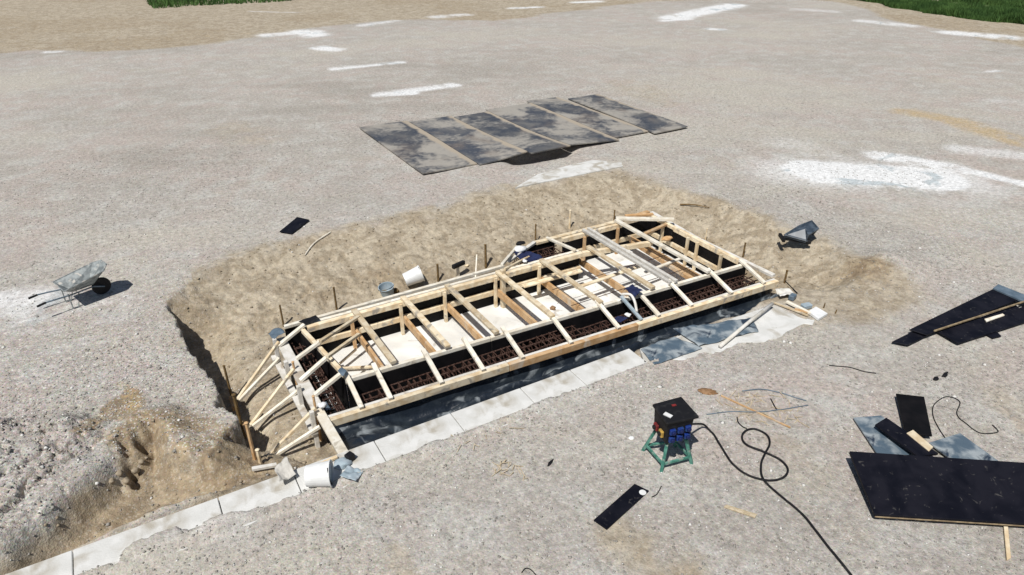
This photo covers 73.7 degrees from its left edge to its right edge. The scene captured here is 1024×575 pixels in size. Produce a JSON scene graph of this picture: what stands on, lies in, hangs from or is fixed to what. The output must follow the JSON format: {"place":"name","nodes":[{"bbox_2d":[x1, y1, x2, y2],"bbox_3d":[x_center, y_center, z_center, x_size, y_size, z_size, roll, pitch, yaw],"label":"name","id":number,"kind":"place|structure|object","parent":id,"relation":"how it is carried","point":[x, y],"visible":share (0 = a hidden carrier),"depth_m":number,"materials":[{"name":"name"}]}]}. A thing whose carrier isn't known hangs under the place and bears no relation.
{"place":"outdoors","nodes":[
{"label":"outdoors","id":0,"kind":"place"},
{"bbox_2d":[300,246,702,412],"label":"floor","id":1,"kind":"structure","parent":0,"point":[452,331],"depth_m":15.63,"materials":[{"name":"concrete"}]},
{"bbox_2d":[292,341,344,413],"bbox_3d":[-3.654,1.844,12.932,0.273,0.524,2.632,-16,33,-26],"label":"reinforcement cage","id":2,"kind":"object","parent":1,"relation":"on","point":[335,399],"visible":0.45,"depth_m":12.76,"materials":[{"name":"metal"}]},
{"bbox_2d":[359,325,584,403],"bbox_3d":[-0.624,1.648,13.262,4.725,0.558,0.381,-16,33,-26],"label":"reinforcement cage","id":3,"kind":"object","parent":1,"relation":"on","point":[447,372],"visible":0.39,"depth_m":13.24,"materials":[{"name":"metal"}]},
{"bbox_2d":[512,245,564,264],"bbox_3d":[0.770,-0.537,17.067,1.310,0.550,0.799,-16,33,-26],"label":"reinforcement cage","id":4,"kind":"object","parent":1,"relation":"on","point":[546,255],"visible":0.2,"depth_m":17.26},
{"bbox_2d":[580,273,757,335],"bbox_3d":[3.607,0.552,15.239,4.860,0.561,0.381,-16,33,-26],"label":"reinforcement cage","id":5,"kind":"object","parent":1,"relation":"on","point":[594,330],"visible":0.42,"depth_m":15.28,"materials":[{"name":"metal"}]},
{"bbox_2d":[0,0,1023,574],"bbox_3d":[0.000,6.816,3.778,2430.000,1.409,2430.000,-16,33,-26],"label":"ground","id":6,"kind":"structure","parent":0,"point":[102,82],"depth_m":17.65,"materials":[{"name":"gravel"}]},
{"bbox_2d":[5,551,73,574],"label":"kerb block","id":7,"kind":"structure","parent":6,"relation":"on","point":[62,564],"depth_m":8.79,"materials":[{"name":"concrete"}]},
{"bbox_2d":[28,260,110,307],"bbox_3d":[-9.367,0.022,14.543,0.648,0.711,1.508,23,36,35],"label":"wheelbarrow","id":8,"kind":"object","parent":6,"relation":"on","point":[87,275],"visible":1,"depth_m":14.71,"materials":[{"name":"metal"}]},
{"bbox_2d":[115,470,122,475],"bbox_3d":[-5.995,2.842,10.434,0.103,0.098,0.106,-16,33,-26],"label":"earth clod","id":9,"kind":"object","parent":6,"relation":"on","point":[119,473],"visible":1,"depth_m":10.40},
{"bbox_2d":[123,477,129,484],"bbox_3d":[-5.901,2.957,10.453,0.099,0.096,0.109,-16,33,-26],"label":"earth clod","id":10,"kind":"object","parent":6,"relation":"on","point":[126,480],"visible":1,"depth_m":10.43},
{"bbox_2d":[131,467,139,473],"bbox_3d":[-5.837,2.837,10.592,0.120,0.109,0.115,-16,33,-26],"label":"earth clod","id":11,"kind":"object","parent":6,"relation":"on","point":[134,470],"visible":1,"depth_m":10.56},
{"bbox_2d":[73,498,221,574],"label":"kerb block","id":12,"kind":"structure","parent":6,"relation":"on","point":[110,549],"depth_m":9.23,"materials":[{"name":"concrete"}]},
{"bbox_2d":[0,335,308,526],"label":"coarse stones","id":13,"kind":"object","parent":6,"relation":"on","point":[9,449],"visible":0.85,"depth_m":10.58,"materials":[{"name":"stone"}]},
{"bbox_2d":[146,0,290,7],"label":"grass","id":14,"kind":"structure","parent":6,"relation":"on","point":[161,3],"depth_m":60.59,"materials":[{"name":"plant"}]},
{"bbox_2d":[223,365,231,395],"bbox_3d":[-5.435,1.923,13.136,0.059,1.048,0.054,-16,33,-26],"label":"stake","id":15,"kind":"object","parent":6,"relation":"on","point":[227,379],"visible":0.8,"depth_m":13.03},
{"bbox_2d":[231,393,245,438],"bbox_3d":[-4.881,2.377,12.250,0.082,1.169,0.074,-16,33,-26],"label":"stake","id":16,"kind":"object","parent":6,"relation":"on","point":[237,409],"visible":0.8,"depth_m":12.13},
{"bbox_2d":[244,421,256,459],"bbox_3d":[-4.170,2.521,10.934,0.074,0.940,0.068,-16,33,-26],"label":"stake","id":17,"kind":"object","parent":6,"relation":"on","point":[250,441],"visible":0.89,"depth_m":10.87,"materials":[{"name":"brown wood"}]},
{"bbox_2d":[255,448,261,463],"bbox_3d":[-4.076,2.780,11.031,0.074,0.454,0.068,-16,33,-26],"label":"stake","id":18,"kind":"object","parent":6,"relation":"on","point":[258,455],"visible":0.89,"depth_m":10.96,"materials":[{"name":"brown wood"}]},
{"bbox_2d":[219,476,300,525],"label":"kerb block","id":19,"kind":"structure","parent":6,"relation":"on","point":[270,491],"depth_m":9.86,"materials":[{"name":"concrete"}]},
{"bbox_2d":[275,456,295,481],"bbox_3d":[-3.386,2.702,10.157,0.258,0.121,0.496,-16,33,-26],"label":"crumpled cloth","id":20,"kind":"object","parent":19,"relation":"on","point":[284,470],"visible":1,"depth_m":10.17,"materials":[{"name":"white fabric"}]},
{"bbox_2d":[252,463,276,470],"bbox_3d":[-3.910,2.833,10.787,0.369,0.104,0.068,-14,32,-23],"label":"wood plank","id":21,"kind":"object","parent":6,"relation":"on","point":[264,466],"visible":0.86,"depth_m":10.77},
{"bbox_2d":[279,305,283,326],"bbox_3d":[-5.097,0.695,15.161,0.052,0.710,0.047,-16,33,-26],"label":"stake","id":22,"kind":"object","parent":6,"relation":"on","point":[281,315],"visible":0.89,"depth_m":15.11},
{"bbox_2d":[280,217,308,233],"bbox_3d":[-5.811,-1.661,18.256,0.416,0.027,1.020,7,30,12],"label":"black board","id":23,"kind":"object","parent":6,"relation":"on","point":[295,224],"visible":1,"depth_m":18.21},
{"bbox_2d":[312,395,322,440],"bbox_3d":[-3.379,2.340,11.888,0.059,1.156,0.054,-16,33,-26],"label":"stake","id":24,"kind":"object","parent":6,"relation":"on","point":[317,421],"visible":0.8,"depth_m":11.87,"materials":[{"name":"brown wood"}]},
{"bbox_2d":[305,232,330,254],"bbox_3d":[-5.021,-1.149,17.545,0.122,0.194,1.105,12,31,20],"label":"pale lath","id":25,"kind":"object","parent":6,"relation":"on","point":[316,241],"visible":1,"depth_m":17.59,"materials":[{"name":"brown wood"}]},
{"bbox_2d":[332,287,337,309],"bbox_3d":[-4.061,0.341,15.745,0.059,0.805,0.054,-16,33,-26],"label":"stake","id":26,"kind":"object","parent":6,"relation":"on","point":[335,300],"visible":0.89,"depth_m":15.67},
{"bbox_2d":[294,441,385,492],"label":"kerb block","id":27,"kind":"structure","parent":6,"relation":"on","point":[368,455],"depth_m":10.49,"materials":[{"name":"concrete"}]},
{"bbox_2d":[304,459,333,486],"bbox_3d":[-2.822,2.732,9.993,0.375,0.403,0.400,-3,29,-6],"label":"bucket","id":28,"kind":"object","parent":27,"relation":"on","point":[320,474],"visible":1,"depth_m":9.86,"materials":[{"name":"white plastic"}]},
{"bbox_2d":[321,455,337,461],"bbox_3d":[-2.808,2.646,10.431,0.293,0.034,0.054,-20,34,-31],"label":"wood offcut","id":29,"kind":"object","parent":27,"relation":"on","point":[335,457],"visible":0.57,"depth_m":10.45,"materials":[{"name":"brown wood"}]},
{"bbox_2d":[334,457,352,469],"bbox_3d":[-2.570,2.683,10.392,0.264,0.147,0.241,4,29,7],"label":"grey sack","id":30,"kind":"object","parent":27,"relation":"on","point":[341,463],"visible":0.93,"depth_m":10.33,"materials":[{"name":"plastic"}]},
{"bbox_2d":[344,451,354,461],"bbox_3d":[-2.486,2.605,10.477,0.122,0.135,0.122,20,35,31],"label":"black block","id":31,"kind":"object","parent":27,"relation":"on","point":[349,455],"depth_m":10.44,"materials":[{"name":"rubber"}]},
{"bbox_2d":[340,465,362,480],"bbox_3d":[-2.385,2.758,10.155,0.271,0.086,0.270,8,30,15],"label":"crumpled bag","id":32,"kind":"object","parent":6,"relation":"on","point":[350,472],"visible":1,"depth_m":10.14,"materials":[{"name":"grey plastic"}]},
{"bbox_2d":[378,282,393,296],"bbox_3d":[-3.022,0.075,16.434,0.402,0.291,0.385,-16,33,-26],"label":"bucket","id":33,"kind":"object","parent":6,"relation":"on","point":[383,287],"visible":0.93,"depth_m":16.43,"materials":[{"name":"grey plastic"}]},
{"bbox_2d":[402,265,424,285],"bbox_3d":[-2.402,-0.280,16.700,0.536,0.486,0.444,-16,33,-26],"label":"bucket","id":34,"kind":"object","parent":6,"relation":"on","point":[414,275],"visible":1,"depth_m":16.57,"materials":[{"name":"white plastic"}]},
{"bbox_2d":[359,121,476,173],"bbox_3d":[-3.506,-5.109,24.407,1.944,0.073,5.980,-16,33,-26],"label":"steel plate","id":35,"kind":"object","parent":6,"relation":"on","point":[417,148],"visible":1,"depth_m":24.04,"materials":[{"name":"metal"}]},
{"bbox_2d":[375,414,463,460],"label":"kerb block","id":36,"kind":"structure","parent":6,"relation":"on","point":[403,442],"depth_m":10.97,"materials":[{"name":"concrete"}]},
{"bbox_2d":[436,263,439,281],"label":"stake","id":37,"kind":"object","parent":6,"relation":"on","point":[437,266],"visible":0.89,"depth_m":16.98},
{"bbox_2d":[27,172,856,561],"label":"earth clods","id":38,"kind":"object","parent":6,"relation":"on","point":[405,288],"visible":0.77,"depth_m":16.67,"materials":[{"name":"soil"}]},
{"bbox_2d":[452,260,464,276],"bbox_3d":[-1.348,-0.442,17.222,0.114,0.418,0.393,25,37,37],"label":"mallet","id":39,"kind":"object","parent":6,"relation":"on","point":[457,265],"visible":0.94,"depth_m":17.15,"materials":[{"name":"rubber"}]},
{"bbox_2d":[409,116,526,164],"bbox_3d":[-1.774,-5.569,25.108,1.836,0.197,5.940,-16,33,-26],"label":"steel plate","id":40,"kind":"object","parent":6,"relation":"on","point":[478,147],"visible":1,"depth_m":24.67,"materials":[{"name":"metal"}]},
{"bbox_2d":[484,244,486,267],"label":"stake","id":41,"kind":"object","parent":6,"relation":"on","point":[485,252],"visible":0.89,"depth_m":17.57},
{"bbox_2d":[451,427,523,451],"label":"wood splinters","id":42,"kind":"object","parent":6,"relation":"on","point":[486,437],"visible":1,"depth_m":10.96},
{"bbox_2d":[451,388,538,430],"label":"kerb block","id":43,"kind":"structure","parent":6,"relation":"on","point":[486,411],"depth_m":11.56,"materials":[{"name":"concrete"}]},
{"bbox_2d":[228,210,778,454],"bbox_3d":[0.106,0.541,14.858,11.891,1.076,5.201,-16,33,-26],"label":"timber formwork","id":44,"kind":"object","parent":6,"relation":"on","point":[325,338],"visible":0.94,"depth_m":14.51,"materials":[{"name":"brown wood"}]},
{"bbox_2d":[269,328,284,338],"bbox_3d":[-4.715,0.903,13.643,0.278,0.084,0.436,-21,35,-33],"label":"grey cloth","id":45,"kind":"object","parent":44,"relation":"hanging from","point":[274,333],"visible":1,"depth_m":13.63,"materials":[{"name":"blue fabric"}]},
{"bbox_2d":[299,315,319,323],"bbox_3d":[-4.092,0.660,13.827,0.389,0.035,0.225,-25,38,-38],"label":"black cloth","id":46,"kind":"object","parent":44,"relation":"on","point":[310,319],"visible":1,"depth_m":13.83,"materials":[{"name":"fabric"}]},
{"bbox_2d":[317,402,326,407],"bbox_3d":[-3.249,2.009,11.696,0.148,0.091,0.157,-16,33,-26],"label":"white rag","id":47,"kind":"object","parent":44,"relation":"on","point":[321,404],"visible":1,"depth_m":11.66,"materials":[{"name":"fabric"}]},
{"bbox_2d":[338,367,346,375],"bbox_3d":[-3.010,1.488,12.137,0.127,0.034,0.274,-21,35,-33],"label":"grey clamp cloth","id":48,"kind":"object","parent":44,"relation":"on","point":[341,371],"visible":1,"depth_m":12.13,"materials":[{"name":"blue fabric"}]},
{"bbox_2d":[516,241,525,244],"bbox_3d":[0.212,-1.115,17.129,0.271,0.092,0.153,-16,33,-26],"label":"black bag","id":49,"kind":"object","parent":44,"relation":"on","point":[520,242],"visible":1,"depth_m":17.09,"materials":[{"name":"plastic"}]},
{"bbox_2d":[514,251,542,261],"bbox_3d":[0.364,-0.784,16.648,0.788,0.123,0.443,23,37,36],"label":"navy sheet","id":50,"kind":"object","parent":44,"relation":"on","point":[532,257],"visible":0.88,"depth_m":16.63,"materials":[{"name":"fabric"}]},
{"bbox_2d":[515,245,526,251],"bbox_3d":[0.213,-0.960,16.896,0.377,0.168,0.248,-16,33,-26],"label":"white sack","id":51,"kind":"object","parent":50,"relation":"on","point":[519,248],"visible":1,"depth_m":16.80,"materials":[{"name":"plastic"}]},
{"bbox_2d":[614,316,626,322],"bbox_3d":[2.258,0.657,14.255,0.234,0.030,0.286,20,35,31],"label":"navy cloth","id":52,"kind":"object","parent":44,"relation":"on","point":[620,319],"visible":1,"depth_m":14.25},
{"bbox_2d":[619,295,642,320],"bbox_3d":[2.519,0.432,14.452,0.068,0.334,0.632,-22,36,-34],"label":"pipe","id":53,"kind":"object","parent":44,"relation":"on","point":[631,308],"visible":1,"depth_m":14.44,"materials":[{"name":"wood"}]},
{"bbox_2d":[622,293,637,311],"bbox_3d":[2.530,0.297,14.516,0.147,0.293,0.503,-20,35,-32],"label":"white hose","id":54,"kind":"object","parent":53,"relation":"on","point":[633,299],"visible":1,"depth_m":14.45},
{"bbox_2d":[624,284,642,297],"bbox_3d":[2.619,0.042,14.740,0.372,0.122,0.472,-16,33,-26],"label":"navy jacket","id":55,"kind":"object","parent":44,"relation":"on","point":[633,290],"visible":1,"depth_m":14.66,"materials":[{"name":"fabric"}]},
{"bbox_2d":[661,236,672,240],"bbox_3d":[4.064,-1.285,17.980,0.363,0.112,0.184,-16,33,-26],"label":"brick rubble","id":56,"kind":"object","parent":44,"relation":"on","point":[666,238],"visible":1,"depth_m":17.93,"materials":[{"name":"brown brick"}]},
{"bbox_2d":[0,70,1008,441],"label":"gravel","id":57,"kind":"structure","parent":6,"relation":"on","point":[382,208],"depth_m":21.01,"materials":[{"name":"gravel"}]},
{"bbox_2d":[492,459,527,479],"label":"wood shavings","id":58,"kind":"object","parent":6,"relation":"on","point":[503,462],"visible":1,"depth_m":10.32},
{"bbox_2d":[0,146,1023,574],"bbox_3d":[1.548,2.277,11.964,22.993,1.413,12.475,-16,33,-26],"label":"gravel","id":59,"kind":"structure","parent":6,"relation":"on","point":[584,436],"depth_m":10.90,"materials":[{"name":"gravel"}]},
{"bbox_2d":[454,111,569,153],"bbox_3d":[-0.156,-5.904,25.703,1.593,0.207,5.940,-16,33,-26],"label":"steel plate","id":60,"kind":"object","parent":6,"relation":"on","point":[507,131],"visible":1,"depth_m":25.45,"materials":[{"name":"metal"}]},
{"bbox_2d":[486,103,618,144],"bbox_3d":[1.417,-6.454,26.695,2.214,0.206,6.116,-16,33,-26],"label":"steel plate","id":61,"kind":"object","parent":6,"relation":"on","point":[545,122],"visible":1,"depth_m":26.60,"materials":[{"name":"metal"}]},
{"bbox_2d":[521,370,585,402],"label":"kerb block","id":62,"kind":"structure","parent":6,"relation":"on","point":[557,385],"depth_m":12.12,"materials":[{"name":"concrete"}]},
{"bbox_2d":[335,289,779,449],"bbox_3d":[1.636,1.444,13.686,10.398,0.610,1.129,-16,33,-26],"label":"waterproofing sheet","id":63,"kind":"object","parent":6,"relation":"on","point":[366,430],"visible":0.43,"depth_m":13.06,"materials":[{"name":"plastic"}]},
{"bbox_2d":[515,160,622,188],"bbox_3d":[1.720,-3.658,22.025,4.247,0.162,1.027,-16,33,-26],"label":"concrete strip","id":64,"kind":"object","parent":6,"relation":"on","point":[583,168],"visible":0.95,"depth_m":22.00,"materials":[{"name":"concrete"}]},
{"bbox_2d":[569,210,570,228],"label":"stake","id":65,"kind":"object","parent":6,"relation":"on","point":[569,219],"visible":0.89,"depth_m":19.50,"materials":[{"name":"brown wood"}]},
{"bbox_2d":[527,97,647,137],"bbox_3d":[2.901,-7.019,27.852,1.593,0.073,6.210,-16,33,-26],"label":"steel plate","id":66,"kind":"object","parent":6,"relation":"on","point":[603,123],"visible":1,"depth_m":27.44,"materials":[{"name":"metal"}]},
{"bbox_2d":[570,349,646,389],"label":"kerb block","id":67,"kind":"structure","parent":6,"relation":"on","point":[603,368],"depth_m":12.64,"materials":[{"name":"concrete"}]},
{"bbox_2d":[594,484,648,529],"bbox_3d":[1.562,3.090,9.682,0.239,0.036,0.993,26,38,38],"label":"black board","id":68,"kind":"object","parent":6,"relation":"on","point":[619,508],"visible":1,"depth_m":9.65,"materials":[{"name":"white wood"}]},
{"bbox_2d":[568,94,687,133],"bbox_3d":[4.631,-7.283,28.329,1.646,0.073,6.146,-15,32,-24],"label":"steel plate","id":69,"kind":"object","parent":6,"relation":"on","point":[648,121],"visible":1,"depth_m":27.85,"materials":[{"name":"metal"}]},
{"bbox_2d":[641,430,692,472],"bbox_3d":[2.399,2.416,10.463,0.632,0.493,0.568,-9,30,-16],"label":"green stand","id":70,"kind":"object","parent":6,"relation":"on","point":[647,444],"visible":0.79,"depth_m":10.38,"materials":[{"name":"paint"}]},
{"bbox_2d":[652,397,698,443],"bbox_3d":[2.407,2.006,10.195,0.556,0.483,0.505,-10,31,-17],"label":"power box","id":71,"kind":"object","parent":70,"relation":"on","point":[674,418],"visible":1,"depth_m":10.06,"materials":[{"name":"plastic"}]},
{"bbox_2d":[680,204,709,207],"bbox_3d":[5.342,-2.386,19.977,0.862,0.103,0.051,14,32,24],"label":"dead branch","id":72,"kind":"object","parent":6,"relation":"on","point":[695,204],"visible":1,"depth_m":19.94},
{"bbox_2d":[698,388,717,394],"bbox_3d":[3.437,1.825,11.985,0.354,0.057,0.188,1,29,2],"label":"brown rag","id":73,"kind":"object","parent":6,"relation":"on","point":[707,391],"visible":1,"depth_m":11.95,"materials":[{"name":"fabric"}]},
{"bbox_2d":[640,305,814,361],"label":"concrete slab","id":74,"kind":"structure","parent":6,"relation":"on","point":[769,320],"depth_m":13.72,"materials":[{"name":"concrete"}]},
{"bbox_2d":[641,336,701,363],"bbox_3d":[3.006,1.179,13.094,1.157,0.033,0.606,-16,33,-26],"label":"plastic film","id":75,"kind":"object","parent":74,"relation":"on","point":[668,349],"visible":1,"depth_m":13.09,"materials":[{"name":"plastic"}]},
{"bbox_2d":[673,318,758,345],"bbox_3d":[4.185,0.882,13.609,1.768,0.052,0.728,-6,30,-12],"label":"plastic film","id":76,"kind":"object","parent":74,"relation":"on","point":[698,335],"visible":0.92,"depth_m":13.66,"materials":[{"name":"plastic"}]},
{"bbox_2d":[718,302,773,347],"bbox_3d":[4.741,0.736,13.778,0.087,0.139,2.125,26,38,38],"label":"white pole","id":77,"kind":"object","parent":76,"relation":"on","point":[743,326],"visible":1,"depth_m":13.71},
{"bbox_2d":[724,505,756,517],"bbox_3d":[3.204,3.141,9.592,0.446,0.027,0.072,13,31,21],"label":"wood plank","id":78,"kind":"object","parent":6,"relation":"on","point":[744,512],"visible":1,"depth_m":9.58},
{"bbox_2d":[721,395,790,427],"bbox_3d":[4.087,2.080,11.507,1.234,0.019,0.024,24,37,36],"label":"wood stick","id":79,"kind":"object","parent":6,"relation":"on","point":[756,412],"visible":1,"depth_m":11.47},
{"bbox_2d":[706,405,807,414],"bbox_3d":[4.155,2.075,11.516,1.804,0.025,0.088,-3,29,-6],"label":"cable","id":80,"kind":"object","parent":6,"relation":"on","point":[757,411],"visible":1,"depth_m":11.49,"materials":[{"name":"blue rubber"}]},
{"bbox_2d":[712,389,809,427],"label":"wood splinters","id":81,"kind":"object","parent":6,"relation":"on","point":[755,395],"visible":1,"depth_m":11.61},
{"bbox_2d":[692,423,851,574],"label":"cable","id":82,"kind":"object","parent":6,"relation":"on","point":[765,452],"visible":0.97,"depth_m":10.24,"materials":[{"name":"black rubber"}]},
{"bbox_2d":[742,389,806,400],"bbox_3d":[4.572,1.845,11.932,1.061,0.028,0.168,8,30,14],"label":"cable","id":83,"kind":"object","parent":6,"relation":"on","point":[774,391],"visible":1,"depth_m":11.98,"materials":[{"name":"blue rubber"}]},
{"bbox_2d":[775,288,792,295],"bbox_3d":[5.960,0.101,14.947,0.448,0.087,0.347,-7,30,-12],"label":"cement bag","id":84,"kind":"object","parent":6,"relation":"on","point":[783,291],"visible":1,"depth_m":15.00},
{"bbox_2d":[783,270,788,283],"bbox_3d":[6.631,-0.203,16.578,0.067,0.508,0.061,-16,33,-26],"label":"stake","id":85,"kind":"object","parent":6,"relation":"on","point":[785,277],"visible":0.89,"depth_m":16.52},
{"bbox_2d":[774,302,807,315],"bbox_3d":[5.885,0.454,14.414,0.040,0.027,0.741,-26,38,-38],"label":"wood lath","id":86,"kind":"object","parent":6,"relation":"on","point":[789,308],"visible":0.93,"depth_m":14.40,"materials":[{"name":"brown wood"}]},
{"bbox_2d":[794,308,807,313],"bbox_3d":[6.061,0.486,14.313,0.265,0.027,0.068,15,32,25],"label":"wood offcut","id":87,"kind":"object","parent":86,"relation":"on","point":[800,310],"visible":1,"depth_m":14.29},
{"bbox_2d":[788,293,796,300],"bbox_3d":[6.082,0.202,14.811,0.122,0.108,0.176,24,37,36],"label":"grey block","id":88,"kind":"object","parent":6,"relation":"on","point":[792,296],"depth_m":14.76,"materials":[{"name":"stone"}]},
{"bbox_2d":[778,220,818,243],"bbox_3d":[7.337,-1.455,17.514,0.921,0.449,0.835,7,30,12],"label":"barrow tray","id":89,"kind":"object","parent":6,"relation":"on","point":[800,233],"visible":1,"depth_m":17.32,"materials":[{"name":"metal"}]},
{"bbox_2d":[800,302,812,308],"bbox_3d":[6.248,0.391,14.499,0.216,0.094,0.135,-9,30,-16],"label":"grey block","id":90,"kind":"object","parent":6,"relation":"on","point":[807,305],"depth_m":14.46,"materials":[{"name":"concrete"}]},
{"bbox_2d":[809,307,827,320],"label":"white board","id":91,"kind":"object","parent":6,"relation":"on","point":[817,313],"visible":1,"depth_m":14.20,"materials":[{"name":"plastic"}]},
{"bbox_2d":[786,301,810,314],"bbox_3d":[6.052,0.421,14.431,0.068,0.054,0.575,-20,35,-31],"label":"white batten","id":92,"kind":"object","parent":91,"relation":"on","point":[795,305],"visible":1,"depth_m":14.43,"materials":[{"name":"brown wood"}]},
{"bbox_2d":[829,365,875,373],"bbox_3d":[6.267,1.492,12.580,0.796,0.023,0.071,9,30,16],"label":"cable","id":93,"kind":"object","parent":6,"relation":"on","point":[852,367],"visible":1,"depth_m":12.59,"materials":[{"name":"black rubber"}]},
{"bbox_2d":[853,415,912,454],"bbox_3d":[6.031,2.364,10.940,0.904,0.027,0.934,-4,29,-7],"label":"grey board","id":94,"kind":"object","parent":6,"relation":"on","point":[879,441],"visible":0.52,"depth_m":10.87,"materials":[{"name":"wood"}]},
{"bbox_2d":[896,394,931,436],"bbox_3d":[6.662,2.106,11.293,0.445,0.027,1.143,9,30,16],"label":"black board","id":95,"kind":"object","parent":94,"relation":"on","point":[913,412],"visible":0.88,"depth_m":11.28,"materials":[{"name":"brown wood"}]},
{"bbox_2d":[875,418,937,455],"bbox_3d":[6.145,2.372,10.716,0.341,0.040,0.923,-13,32,-22],"label":"black board","id":96,"kind":"object","parent":95,"relation":"on","point":[896,433],"visible":0.8,"depth_m":10.69,"materials":[{"name":"wood"}]},
{"bbox_2d":[907,430,932,450],"bbox_3d":[6.367,2.388,10.646,0.156,0.027,0.460,-9,30,-16],"label":"batten","id":97,"kind":"object","parent":96,"relation":"on","point":[920,440],"visible":1,"depth_m":10.63,"materials":[{"name":"brown wood"}]},
{"bbox_2d":[892,331,927,345],"bbox_3d":[8.287,0.857,13.658,1.986,0.027,0.238,-17,33,-27],"label":"black board","id":98,"kind":"object","parent":6,"relation":"on","point":[910,338],"visible":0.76,"depth_m":13.38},
{"bbox_2d":[909,289,1017,335],"bbox_3d":[9.472,0.507,14.178,3.428,0.027,0.551,-16,33,-26],"label":"black board","id":99,"kind":"object","parent":98,"relation":"on","point":[990,300],"visible":0.98,"depth_m":14.17,"materials":[{"name":"wood"}]},
{"bbox_2d":[934,301,1023,331],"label":"batten","id":100,"kind":"object","parent":99,"relation":"on","point":[978,316],"visible":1,"depth_m":13.93,"materials":[{"name":"brown wood"}]},
{"bbox_2d":[993,284,1023,301],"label":"metal bar","id":101,"kind":"object","parent":99,"relation":"on","point":[1013,294],"visible":1,"depth_m":14.79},
{"bbox_2d":[875,516,1023,526],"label":"batten","id":102,"kind":"object","parent":6,"relation":"on","point":[949,521],"visible":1,"depth_m":9.35,"materials":[{"name":"brown wood"}]},
{"bbox_2d":[849,451,1023,524],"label":"black board","id":103,"kind":"object","parent":102,"relation":"on","point":[940,488],"visible":1,"depth_m":9.75,"materials":[{"name":"wood"}]},
{"bbox_2d":[929,433,997,460],"bbox_3d":[6.981,2.546,10.583,0.656,0.027,0.666,-10,30,-17],"label":"grey board","id":104,"kind":"object","parent":6,"relation":"on","point":[959,445],"visible":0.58,"depth_m":10.63,"materials":[{"name":"wood"}]},
{"bbox_2d":[932,396,998,437],"bbox_3d":[7.305,2.174,11.372,1.077,0.038,0.979,-8,30,-14],"label":"cable","id":105,"kind":"object","parent":6,"relation":"on","point":[958,417],"visible":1,"depth_m":11.34,"materials":[{"name":"black rubber"}]},
{"bbox_2d":[941,0,1023,8],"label":"grass","id":106,"kind":"structure","parent":6,"relation":"on","point":[1015,3],"depth_m":59.68,"materials":[{"name":"plant"}]},
{"bbox_2d":[986,332,1000,338],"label":"black board","id":107,"kind":"object","parent":6,"relation":"on","point":[995,335],"visible":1,"depth_m":13.52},
{"bbox_2d":[1003,526,1010,560],"bbox_3d":[6.610,3.402,9.121,0.052,0.027,0.686,15,32,25],"label":"wood stick","id":108,"kind":"object","parent":6,"relation":"on","point":[1007,543],"visible":1,"depth_m":9.10,"materials":[{"name":"brown wood"}]},
{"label":"black board","id":109,"kind":"object","parent":6,"relation":"on","visible":0},
{"bbox_2d":[937,305,1023,343],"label":"black board","id":110,"kind":"object","parent":109,"relation":"on","point":[976,328],"visible":0.98,"depth_m":13.76,"materials":[{"name":"wood"}]},
{"bbox_2d":[984,314,1003,321],"bbox_3d":[9.890,0.618,14.020,0.602,0.027,0.085,-13,32,-22],"label":"wood offcut","id":111,"kind":"object","parent":110,"relation":"on","point":[993,317],"visible":1,"depth_m":14.00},
{"bbox_2d":[857,0,1023,24],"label":"grass","id":112,"kind":"structure","parent":0,"point":[983,12],"depth_m":54.63,"materials":[{"name":"plant"}]}
]}

